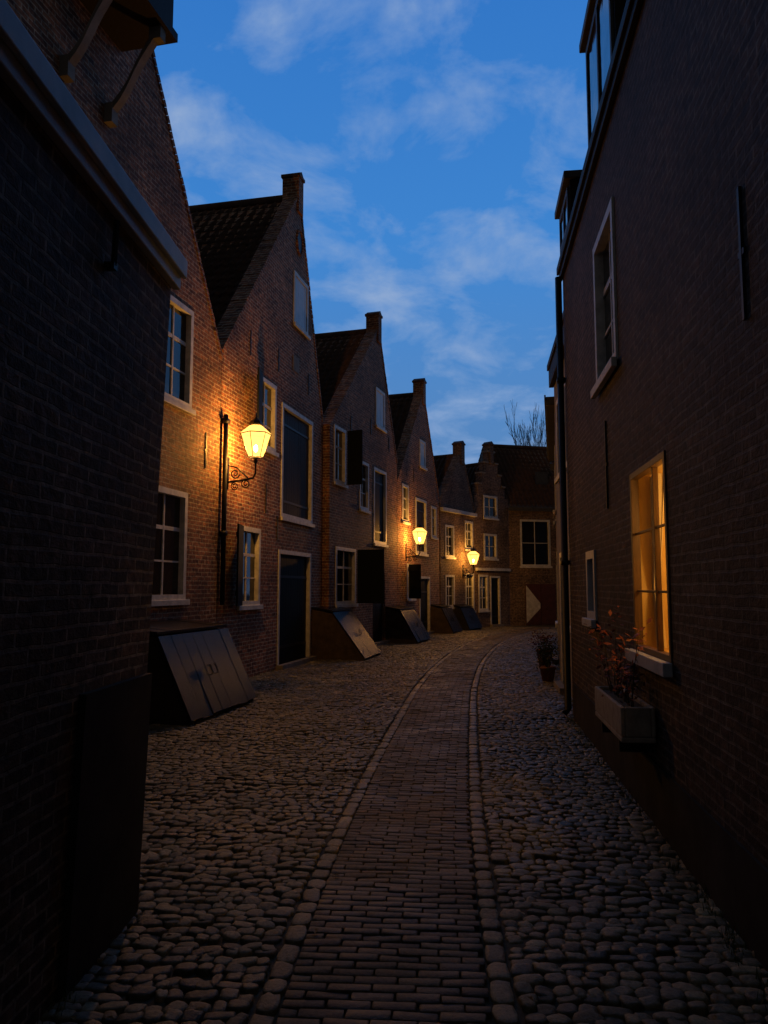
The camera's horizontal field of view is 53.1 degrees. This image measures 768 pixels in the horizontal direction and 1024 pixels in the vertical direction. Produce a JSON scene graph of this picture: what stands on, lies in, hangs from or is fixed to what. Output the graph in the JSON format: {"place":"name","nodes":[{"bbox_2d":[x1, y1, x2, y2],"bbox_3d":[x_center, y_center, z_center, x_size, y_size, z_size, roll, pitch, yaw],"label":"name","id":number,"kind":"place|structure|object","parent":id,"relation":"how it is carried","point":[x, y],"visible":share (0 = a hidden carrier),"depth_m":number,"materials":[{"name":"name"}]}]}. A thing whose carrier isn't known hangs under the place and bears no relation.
{"place":"outdoors","nodes":[
{"label":"outdoors","id":0,"kind":"place"},
{"bbox_2d":[154,0,587,463],"label":"sky","id":1,"kind":"structure","parent":0,"point":[432,143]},
{"bbox_2d":[35,626,767,1023],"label":"cobblestone pavement","id":2,"kind":"structure","parent":0,"point":[319,710],"depth_m":4.86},
{"bbox_2d":[147,619,255,725],"bbox_3d":[-2.777,2.160,10.695,1.311,1.247,2.107,-1,-6,13],"label":"cellar hatch","id":3,"kind":"object","parent":2,"relation":"on","point":[196,669],"visible":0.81,"depth_m":10.17,"materials":[{"name":"black"}]},
{"bbox_2d":[150,619,255,722],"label":"board doors","id":4,"kind":"structure","parent":3,"relation":"in","point":[202,694],"depth_m":10.46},
{"bbox_2d":[311,606,381,660],"bbox_3d":[-0.897,2.960,18.954,1.335,1.267,1.697,-1,-6,13],"label":"cellar hatch","id":5,"kind":"object","parent":2,"relation":"on","point":[342,634],"visible":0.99,"depth_m":18.25,"materials":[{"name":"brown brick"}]},
{"bbox_2d":[311,606,381,658],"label":"board doors","id":6,"kind":"structure","parent":5,"relation":"in","point":[347,620],"depth_m":18.74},
{"bbox_2d":[70,653,718,1019],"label":"fallen leaves","id":7,"kind":"object","parent":2,"relation":"on","point":[710,1008],"visible":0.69,"depth_m":3.84,"materials":[{"name":"brown plant"}]},
{"bbox_2d":[37,652,767,1023],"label":"weeds","id":8,"kind":"object","parent":2,"relation":"on","point":[729,934],"visible":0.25,"depth_m":3.97,"materials":[{"name":"green plant"}]},
{"bbox_2d":[385,605,430,643],"bbox_3d":[0.783,3.549,24.340,1.041,1.146,1.679,-2,-6,17],"label":"cellar hatch","id":9,"kind":"object","parent":2,"relation":"on","point":[404,624],"visible":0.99,"depth_m":23.67,"materials":[{"name":"black"}]},
{"bbox_2d":[385,605,430,642],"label":"board doors","id":10,"kind":"structure","parent":9,"relation":"in","point":[419,633],"depth_m":24.14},
{"bbox_2d":[431,604,462,633],"bbox_3d":[2.402,4.055,29.245,0.892,1.096,1.434,-2,-6,19],"label":"cellar hatch","id":11,"kind":"object","parent":2,"relation":"on","point":[444,619],"visible":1,"depth_m":28.69,"materials":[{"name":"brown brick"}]},
{"bbox_2d":[431,604,462,632],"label":"board doors","id":12,"kind":"structure","parent":11,"relation":"in","point":[455,626],"depth_m":29.10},
{"bbox_2d":[453,604,482,630],"bbox_3d":[3.412,4.277,31.238,0.743,1.042,1.223,-3,-7,31],"label":"cellar hatch","id":13,"kind":"object","parent":2,"relation":"on","point":[466,616],"visible":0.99,"depth_m":30.92,"materials":[{"name":"black"}]},
{"bbox_2d":[453,604,482,629],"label":"board doors","id":14,"kind":"structure","parent":13,"relation":"in","point":[474,623],"depth_m":31.12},
{"bbox_2d":[528,630,558,657],"bbox_3d":[3.615,2.980,17.018,0.920,0.830,0.492,-2,-6,16],"label":"potted shrub","id":15,"kind":"object","parent":2,"relation":"on","point":[541,639],"visible":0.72,"depth_m":17.02,"materials":[{"name":"green plant"}]},
{"bbox_2d":[534,636,559,665],"bbox_3d":[3.428,2.926,15.946,0.709,0.728,0.627,-3,-6,30],"label":"potted shrub","id":16,"kind":"object","parent":2,"relation":"on","point":[541,661],"visible":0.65,"depth_m":15.96,"materials":[{"name":"green plant"}]},
{"bbox_2d":[554,681,563,694],"bbox_3d":[2.949,2.947,12.835,0.135,0.140,1.027,-1,-6,7],"label":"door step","id":17,"kind":"object","parent":2,"relation":"on","point":[559,686],"depth_m":12.67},
{"bbox_2d":[41,625,763,1023],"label":"ground","id":18,"kind":"structure","parent":0,"point":[507,947],"depth_m":3.77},
{"bbox_2d":[0,77,170,1023],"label":"walls","id":19,"kind":"structure","parent":18,"relation":"on","point":[83,343],"depth_m":3.10,"materials":[{"name":"brick"}]},
{"bbox_2d":[0,0,187,289],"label":"gutter","id":20,"kind":"object","parent":19,"relation":"attached to","point":[29,76],"visible":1,"depth_m":3.04,"materials":[{"name":"grey paint"}]},
{"bbox_2d":[58,673,151,1001],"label":"tarred plinth","id":21,"kind":"structure","parent":19,"relation":"attached to","point":[104,849],"depth_m":3.56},
{"bbox_2d":[104,220,119,271],"bbox_3d":[-1.229,-1.208,3.480,0.051,0.230,0.040,2,-6,2],"label":"gutter bracket","id":22,"kind":"object","parent":19,"relation":"attached to","point":[111,265],"visible":1,"depth_m":3.47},
{"bbox_2d":[6,0,222,622],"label":"brick warehouse","id":23,"kind":"structure","parent":18,"relation":"on","point":[99,55],"depth_m":11.72,"materials":[{"name":"brick"}]},
{"bbox_2d":[152,493,179,594],"bbox_3d":[-3.356,0.487,11.624,0.006,1.540,1.070,-1,-6,13],"label":"window glass","id":24,"kind":"structure","parent":23,"relation":"in","point":[172,504],"depth_m":11.79,"materials":[{"name":"black"}]},
{"bbox_2d":[152,486,187,600],"bbox_3d":[-3.333,0.486,11.619,0.142,1.696,1.226,-1,-6,13],"label":"window frame","id":25,"kind":"structure","parent":23,"relation":"in","point":[183,496],"depth_m":12.06,"materials":[{"name":"white paint"}]},
{"bbox_2d":[165,304,185,400],"bbox_3d":[-3.328,-2.512,12.044,0.006,1.490,0.916,-1,-6,13],"label":"window glass","id":26,"kind":"structure","parent":23,"relation":"in","point":[179,319],"depth_m":12.22,"materials":[{"name":"blue"}]},
{"bbox_2d":[164,295,193,408],"bbox_3d":[-3.305,-2.512,12.038,0.142,1.646,1.072,-1,-6,13],"label":"window frame","id":27,"kind":"structure","parent":23,"relation":"in","point":[175,303],"depth_m":12.42,"materials":[{"name":"white paint"}]},
{"bbox_2d":[188,172,323,676],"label":"brick warehouse","id":28,"kind":"structure","parent":18,"relation":"on","point":[253,256],"depth_m":16.30,"materials":[{"name":"brick"}]},
{"bbox_2d":[227,412,270,489],"bbox_3d":[-2.382,-1.082,13.772,0.791,1.397,0.511,-4,-7,37],"label":"street lamp","id":29,"kind":"object","parent":28,"relation":"attached to","point":[255,422],"visible":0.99,"depth_m":13.70,"materials":[{"name":"black metal"}]},
{"bbox_2d":[243,532,254,600],"bbox_3d":[-2.653,1.040,14.710,0.006,1.340,0.916,-1,-6,13],"label":"window glass","id":30,"kind":"structure","parent":28,"relation":"in","point":[250,536],"depth_m":14.91,"materials":[{"name":"black"}]},
{"bbox_2d":[242,526,260,605],"bbox_3d":[-2.630,1.040,14.704,0.142,1.496,1.072,-1,-6,13],"label":"window frame","id":31,"kind":"structure","parent":28,"relation":"in","point":[257,555],"depth_m":15.09,"materials":[{"name":"white paint"}]},
{"bbox_2d":[262,384,270,446],"bbox_3d":[-2.479,-1.994,15.786,0.006,1.290,0.865,-1,-6,13],"label":"window glass","id":32,"kind":"structure","parent":28,"relation":"in","point":[267,390],"depth_m":16.01,"materials":[{"name":"black"}]},
{"bbox_2d":[257,377,276,451],"bbox_3d":[-2.455,-1.995,15.781,0.142,1.446,1.021,-1,-6,13],"label":"window frame","id":33,"kind":"structure","parent":28,"relation":"in","point":[273,408],"depth_m":16.15,"materials":[{"name":"white paint"}]},
{"bbox_2d":[279,554,306,664],"bbox_3d":[-2.085,2.175,17.215,0.040,2.390,2.018,-1,-6,13],"label":"door leaf","id":34,"kind":"structure","parent":28,"relation":"in","point":[292,628],"depth_m":17.26,"materials":[{"name":"black paint"}]},
{"bbox_2d":[315,311,397,645],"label":"brick warehouse","id":35,"kind":"structure","parent":18,"relation":"on","point":[359,522],"depth_m":21.82,"materials":[{"name":"brick"}]},
{"bbox_2d":[336,431,341,480],"bbox_3d":[-1.234,-1.482,20.237,0.006,1.340,0.729,-2,-6,17],"label":"window glass","id":36,"kind":"structure","parent":35,"relation":"in","point":[339,434],"depth_m":20.40,"materials":[{"name":"black"}]},
{"bbox_2d":[334,424,345,484],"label":"window frame","id":37,"kind":"structure","parent":35,"relation":"in","point":[336,428],"depth_m":20.40,"materials":[{"name":"white paint"}]},
{"bbox_2d":[337,550,351,600],"bbox_3d":[-1.089,1.699,20.403,0.006,1.340,1.408,-2,-6,17],"label":"window glass","id":38,"kind":"structure","parent":35,"relation":"in","point":[347,555],"depth_m":20.54,"materials":[{"name":"black"}]},
{"bbox_2d":[335,546,355,604],"bbox_3d":[-1.066,1.698,20.396,0.142,1.496,1.564,-2,-6,17],"label":"window frame","id":39,"kind":"structure","parent":35,"relation":"in","point":[343,549],"depth_m":20.48,"materials":[{"name":"white paint"}]},
{"bbox_2d":[359,461,368,509],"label":"window frame","id":40,"kind":"structure","parent":35,"relation":"in","point":[365,464],"depth_m":22.37,"materials":[{"name":"white paint"}]},
{"bbox_2d":[373,603,381,641],"bbox_3d":[-0.237,2.983,23.146,0.040,1.940,1.068,-2,-6,17],"label":"door leaf","id":41,"kind":"structure","parent":35,"relation":"in","point":[377,607],"depth_m":23.19,"materials":[{"name":"brown wood"}]},
{"bbox_2d":[248,627,554,1023],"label":"path kerb stones","id":42,"kind":"object","parent":18,"relation":"on","point":[282,971],"visible":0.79,"depth_m":4.26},
{"bbox_2d":[389,378,439,633],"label":"brick warehouse","id":43,"kind":"structure","parent":18,"relation":"on","point":[418,497],"depth_m":27.95,"materials":[{"name":"brick"}]},
{"bbox_2d":[402,483,408,521],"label":"window frame","id":44,"kind":"structure","parent":43,"relation":"in","point":[403,485],"depth_m":26.43,"materials":[{"name":"white paint"}]},
{"bbox_2d":[405,521,426,561],"bbox_3d":[1.136,0.997,26.031,0.733,1.367,0.488,-5,-8,44],"label":"street lamp","id":45,"kind":"object","parent":43,"relation":"attached to","point":[417,532],"visible":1,"depth_m":26.00,"materials":[{"name":"black metal"}]},
{"bbox_2d":[421,579,427,631],"bbox_3d":[1.403,3.441,28.078,0.040,1.990,1.191,-2,-6,19],"label":"door leaf","id":46,"kind":"structure","parent":43,"relation":"in","point":[423,581],"depth_m":28.25,"materials":[{"name":"black paint"}]},
{"bbox_2d":[431,506,436,537],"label":"window frame","id":47,"kind":"structure","parent":43,"relation":"in","point":[432,507],"depth_m":29.80,"materials":[{"name":"white paint"}]},
{"bbox_2d":[439,459,474,604],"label":"facade wall","id":48,"kind":"structure","parent":18,"relation":"on","point":[457,495],"depth_m":31.64,"materials":[{"name":"brown brick"}]},
{"bbox_2d":[445,575,454,606],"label":"window frame","id":49,"kind":"object","parent":48,"relation":"attached to","point":[453,589],"visible":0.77,"depth_m":30.86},
{"bbox_2d":[445,525,454,556],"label":"window frame","id":50,"kind":"object","parent":48,"relation":"attached to","point":[452,540],"visible":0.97,"depth_m":31.13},
{"bbox_2d":[439,455,474,510],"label":"verge bricks","id":51,"kind":"object","parent":48,"relation":"attached to","point":[449,474],"visible":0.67,"depth_m":31.61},
{"bbox_2d":[440,507,476,516],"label":"cornice","id":52,"kind":"structure","parent":48,"relation":"attached to","point":[450,510],"depth_m":31.55,"materials":[{"name":"white paint"}]},
{"bbox_2d":[465,521,472,548],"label":"window frame","id":53,"kind":"object","parent":48,"relation":"attached to","point":[470,531],"visible":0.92,"depth_m":32.73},
{"bbox_2d":[465,573,474,609],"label":"window frame","id":54,"kind":"object","parent":48,"relation":"attached to","point":[473,594],"visible":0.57,"depth_m":32.61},
{"bbox_2d":[467,575,471,605],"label":"window glass","id":55,"kind":"object","parent":54,"relation":"in","point":[470,591],"visible":0.57,"depth_m":32.59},
{"bbox_2d":[462,548,478,578],"bbox_3d":[3.634,2.083,31.776,0.485,1.367,0.712,4,-7,-33],"label":"street lamp","id":56,"kind":"object","parent":48,"relation":"attached to","point":[463,568],"visible":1,"depth_m":31.74,"materials":[{"name":"black metal"}]},
{"bbox_2d":[472,452,509,626],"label":"facade wall","id":57,"kind":"structure","parent":18,"relation":"on","point":[490,481],"depth_m":34.18,"materials":[{"name":"brown brick"}]},
{"bbox_2d":[478,575,488,610],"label":"window frame","id":58,"kind":"object","parent":57,"relation":"attached to","point":[487,593],"visible":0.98,"depth_m":33.41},
{"bbox_2d":[480,577,485,608],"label":"window glass","id":59,"kind":"object","parent":58,"relation":"in","point":[484,592],"visible":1,"depth_m":33.42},
{"bbox_2d":[471,450,505,487],"bbox_3d":[4.682,-1.937,34.458,0.380,1.580,2.068,-5,-8,44],"label":"step coping","id":60,"kind":"object","parent":57,"relation":"on","point":[485,472],"visible":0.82,"depth_m":34.14,"materials":[{"name":"stone"}]},
{"bbox_2d":[483,495,497,518],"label":"window frame","id":61,"kind":"object","parent":57,"relation":"attached to","point":[495,507],"visible":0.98,"depth_m":34.16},
{"bbox_2d":[485,497,494,516],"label":"window glass","id":62,"kind":"object","parent":61,"relation":"in","point":[492,504],"visible":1,"depth_m":34.23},
{"bbox_2d":[484,533,496,558],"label":"window frame","id":63,"kind":"object","parent":57,"relation":"attached to","point":[495,545],"visible":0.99,"depth_m":34.04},
{"bbox_2d":[485,536,494,556],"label":"window glass","id":64,"kind":"object","parent":63,"relation":"in","point":[487,544],"visible":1,"depth_m":33.99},
{"bbox_2d":[490,576,500,623],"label":"door frame","id":65,"kind":"object","parent":57,"relation":"attached to","point":[499,603],"visible":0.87,"depth_m":34.06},
{"bbox_2d":[491,578,497,623],"bbox_3d":[4.846,3.968,33.963,0.040,2.090,0.579,-5,-8,44],"label":"door leaf","id":66,"kind":"object","parent":65,"relation":"in","point":[494,582],"visible":0.7,"depth_m":34.00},
{"bbox_2d":[504,399,546,445],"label":"bare tree","id":67,"kind":"object","parent":18,"relation":"on","point":[530,436],"visible":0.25,"depth_m":46.70,"materials":[{"name":"brown plant"}]},
{"bbox_2d":[508,511,556,625],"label":"walls","id":68,"kind":"structure","parent":18,"relation":"on","point":[519,578],"depth_m":35.03,"materials":[{"name":"brown brick"}]},
{"bbox_2d":[479,448,553,505],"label":"roof tiles","id":69,"kind":"object","parent":68,"relation":"on","point":[481,458],"visible":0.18,"depth_m":38.37,"materials":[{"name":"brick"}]},
{"bbox_2d":[508,506,554,511],"bbox_3d":[8.664,-0.090,35.745,6.162,0.195,0.186,1,-6,-14],"label":"gutter","id":70,"kind":"object","parent":68,"relation":"attached to","point":[537,509],"visible":0.48,"depth_m":35.19,"materials":[{"name":"metal"}]},
{"bbox_2d":[525,584,540,624],"bbox_3d":[6.796,4.194,34.933,0.730,1.830,0.053,1,-6,-14],"label":"hatch door","id":71,"kind":"structure","parent":68,"relation":"attached to","point":[534,589],"depth_m":34.89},
{"bbox_2d":[520,519,550,565],"bbox_3d":[6.929,1.428,35.312,1.496,2.146,0.142,1,-6,-14],"label":"window frame","id":72,"kind":"object","parent":68,"relation":"attached to","point":[548,543],"visible":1,"depth_m":35.31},
{"bbox_2d":[522,521,547,564],"bbox_3d":[6.923,1.430,35.335,1.340,1.990,0.011,1,-6,-14],"label":"window glass","id":73,"kind":"object","parent":72,"relation":"in","point":[541,550],"visible":1,"depth_m":35.34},
{"bbox_2d":[540,584,555,624],"bbox_3d":[7.506,4.211,35.105,0.730,1.830,0.045,1,-6,-14],"label":"hatch door leaf","id":74,"kind":"object","parent":68,"relation":"attached to","point":[548,603],"visible":0.86,"depth_m":35.08,"materials":[{"name":"red paint"}]},
{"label":"roof","id":75,"kind":"object","parent":68,"relation":"on","visible":0},
{"bbox_2d":[535,472,547,484],"bbox_3d":[7.944,-1.556,37.414,0.468,0.600,1.897,-4,-7,35],"label":"skylight","id":76,"kind":"object","parent":75,"relation":"on","point":[541,478],"visible":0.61,"depth_m":36.80,"materials":[{"name":"glass"}]},
{"bbox_2d":[533,642,559,681],"bbox_3d":[2.995,2.733,14.031,0.559,0.739,0.554,-2,-6,20],"label":"potted shrub","id":77,"kind":"object","parent":18,"relation":"on","point":[547,670],"visible":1,"depth_m":13.99,"materials":[{"name":"ceramic"}]},
{"bbox_2d":[554,430,559,663],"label":"walls","id":78,"kind":"structure","parent":18,"relation":"on","point":[556,546],"depth_m":17.56,"materials":[{"name":"brown brick"}]},
{"bbox_2d":[544,395,553,461],"bbox_3d":[3.795,-1.773,17.553,0.186,0.195,6.664,-1,-6,12],"label":"gutter","id":79,"kind":"object","parent":78,"relation":"attached to","point":[549,411],"visible":0.86,"depth_m":16.23,"materials":[{"name":"metal"}]},
{"bbox_2d":[554,357,571,696],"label":"walls","id":80,"kind":"structure","parent":18,"relation":"on","point":[558,499],"depth_m":13.70,"materials":[{"name":"brick"}]},
{"bbox_2d":[547,313,563,387],"bbox_3d":[2.878,-2.698,12.581,0.116,0.425,3.588,-1,-6,7],"label":"gutter","id":81,"kind":"object","parent":80,"relation":"attached to","point":[552,366],"visible":0.45,"depth_m":13.41,"materials":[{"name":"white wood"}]},
{"bbox_2d":[556,398,558,474],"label":"window frame","id":82,"kind":"object","parent":80,"relation":"attached to","point":[557,436],"visible":0.06,"depth_m":13.60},
{"bbox_2d":[559,553,563,682],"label":"door frame","id":83,"kind":"object","parent":80,"relation":"attached to","point":[561,618],"visible":0.13,"depth_m":13.30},
{"bbox_2d":[563,0,767,868],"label":"walls","id":84,"kind":"structure","parent":18,"relation":"on","point":[683,155],"depth_m":4.57,"materials":[{"name":"brown brick"}]},
{"bbox_2d":[555,276,571,715],"bbox_3d":[2.418,-0.289,10.428,0.145,5.989,0.120,-1,-6,7],"label":"downpipe","id":85,"kind":"object","parent":84,"relation":"attached to","point":[560,383],"visible":0.99,"depth_m":10.39,"materials":[{"name":"black metal"}]},
{"bbox_2d":[582,617,595,627],"bbox_3d":[2.231,1.206,8.378,0.051,0.085,0.704,-1,-6,7],"label":"window sill","id":86,"kind":"structure","parent":84,"relation":"attached to","point":[589,622],"depth_m":8.21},
{"bbox_2d":[585,550,597,620],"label":"window frame","id":87,"kind":"object","parent":84,"relation":"attached to","point":[591,585],"visible":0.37,"depth_m":8.60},
{"bbox_2d":[556,0,643,279],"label":"gutter","id":88,"kind":"object","parent":84,"relation":"attached to","point":[629,20],"visible":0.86,"depth_m":7.13,"materials":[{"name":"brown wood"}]},
{"bbox_2d":[590,357,616,398],"bbox_3d":[2.080,-1.260,7.314,0.051,0.085,1.207,-1,-6,7],"label":"window sill","id":89,"kind":"structure","parent":84,"relation":"attached to","point":[607,371],"depth_m":7.15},
{"bbox_2d":[592,197,618,380],"bbox_3d":[2.178,-2.040,7.379,0.142,1.496,1.103,-1,-6,7],"label":"window frame","id":90,"kind":"object","parent":84,"relation":"attached to","point":[606,233],"visible":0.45,"depth_m":7.75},
{"bbox_2d":[603,240,611,363],"bbox_3d":[2.202,-2.040,7.376,0.006,1.340,0.947,-1,-6,7],"label":"window glass","id":91,"kind":"object","parent":90,"relation":"in","point":[606,266],"visible":0.21,"depth_m":7.66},
{"bbox_2d":[595,686,655,751],"bbox_3d":[1.883,1.622,6.040,0.257,0.350,1.200,-1,-6,7],"label":"window planter","id":92,"kind":"object","parent":84,"relation":"attached to","point":[631,729],"visible":0.94,"depth_m":5.62,"materials":[{"name":"concrete"}]},
{"bbox_2d":[586,606,655,706],"bbox_3d":[1.841,1.150,6.117,0.446,0.799,1.321,-1,-6,7],"label":"potted plant","id":93,"kind":"object","parent":92,"relation":"in","point":[626,681],"visible":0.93,"depth_m":6.13,"materials":[{"name":"red plant"}]},
{"bbox_2d":[625,648,672,676],"bbox_3d":[1.910,1.087,5.601,0.062,0.090,1.278,-1,-6,7],"label":"lit window sill","id":94,"kind":"structure","parent":84,"relation":"attached to","point":[660,667],"depth_m":5.32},
{"bbox_2d":[629,450,672,663],"bbox_3d":[1.977,0.345,5.666,0.062,1.416,1.154,-1,-6,7],"label":"lit window frame","id":95,"kind":"object","parent":84,"relation":"attached to","point":[652,465],"visible":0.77,"depth_m":5.55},
{"bbox_2d":[638,465,668,652],"bbox_3d":[2.430,0.339,5.614,0.845,1.418,1.156,-1,-6,7],"label":"room lining","id":96,"kind":"object","parent":84,"relation":"attached to","point":[646,543],"visible":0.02,"depth_m":6.21,"materials":[{"name":"paint"}]},
{"bbox_2d":[650,473,666,647],"bbox_3d":[2.176,0.384,6.069,0.070,1.360,0.268,-1,-6,7],"label":"curtain","id":97,"kind":"object","parent":96,"relation":"hanging from","point":[661,497],"visible":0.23,"depth_m":6.07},
{"bbox_2d":[573,684,767,971],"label":"plinth","id":98,"kind":"structure","parent":84,"relation":"attached to","point":[730,870],"depth_m":4.46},
{"bbox_2d":[604,186,747,508],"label":"wall anchors","id":99,"kind":"structure","parent":84,"relation":"attached to","point":[741,253],"depth_m":3.64,"materials":[{"name":"black metal"}]},
{"bbox_3d":[-0.071,1.426,33.549,6.698,7.310,3.245,-3,-7,31],"label":"body wall","id":100,"kind":"object","parent":18,"relation":"on","visible":0},
{"bbox_2d":[434,457,452,489],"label":"roof tiles","id":101,"kind":"object","parent":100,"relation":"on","point":[442,466],"visible":0.06,"depth_m":32.26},
{"bbox_2d":[453,444,464,464],"bbox_3d":[3.162,-2.409,32.512,0.410,0.840,0.320,-3,-7,31],"label":"pinnacle","id":102,"kind":"object","parent":100,"relation":"on","point":[459,449],"visible":0.71,"depth_m":32.39,"materials":[{"name":"brown brick"}]},
{"bbox_3d":[2.165,1.724,36.544,6.698,7.300,2.484,-5,-8,44],"label":"body wall","id":103,"kind":"object","parent":18,"relation":"on","visible":0},
{"bbox_2d":[466,466,478,493],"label":"roof tiles","id":104,"kind":"object","parent":103,"relation":"on","point":[471,471],"visible":0.06,"depth_m":34.61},
{"bbox_2d":[483,445,493,463],"bbox_3d":[4.679,-2.563,34.523,0.410,0.840,0.240,-5,-8,44],"label":"pinnacle","id":105,"kind":"object","parent":103,"relation":"on","point":[490,448],"visible":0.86,"depth_m":34.38,"materials":[{"name":"brown brick"}]},
{"bbox_2d":[276,627,553,1023],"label":"brick path","id":106,"kind":"structure","parent":0,"point":[411,868],"depth_m":4.24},
{"bbox_2d":[493,444,546,449],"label":"roof ridge","id":107,"kind":"structure","parent":0,"point":[520,447],"depth_m":38.73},
{"bbox_2d":[493,447,554,506],"bbox_3d":[8.279,-1.675,37.444,6.142,3.423,3.110,1,-6,-14],"label":"roof tiles front","id":108,"kind":"object","parent":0,"point":[519,482],"visible":0.41,"depth_m":36.89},
{"bbox_2d":[561,179,579,243],"bbox_3d":[3.513,-3.833,10.097,2.234,0.700,1.007,-1,-6,7],"label":"dormer","id":109,"kind":"object","parent":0,"point":[573,185],"depth_m":9.75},
{"bbox_2d":[559,187,569,252],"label":"dormer window frame","id":110,"kind":"object","parent":109,"relation":"attached to","point":[566,197],"visible":0.74,"depth_m":10.19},
{"bbox_2d":[554,170,581,218],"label":"dormer roof","id":111,"kind":"structure","parent":109,"relation":"on","point":[568,176],"depth_m":9.90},
{"bbox_2d":[588,0,625,137],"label":"dormer","id":112,"kind":"object","parent":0,"point":[604,34],"depth_m":7.38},
{"bbox_2d":[579,0,595,52],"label":"dormer roof","id":113,"kind":"structure","parent":112,"relation":"on","point":[590,7],"depth_m":7.99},
{"bbox_2d":[585,0,613,145],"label":"dormer window frame","id":114,"kind":"object","parent":112,"relation":"attached to","point":[611,23],"visible":0.45,"depth_m":7.52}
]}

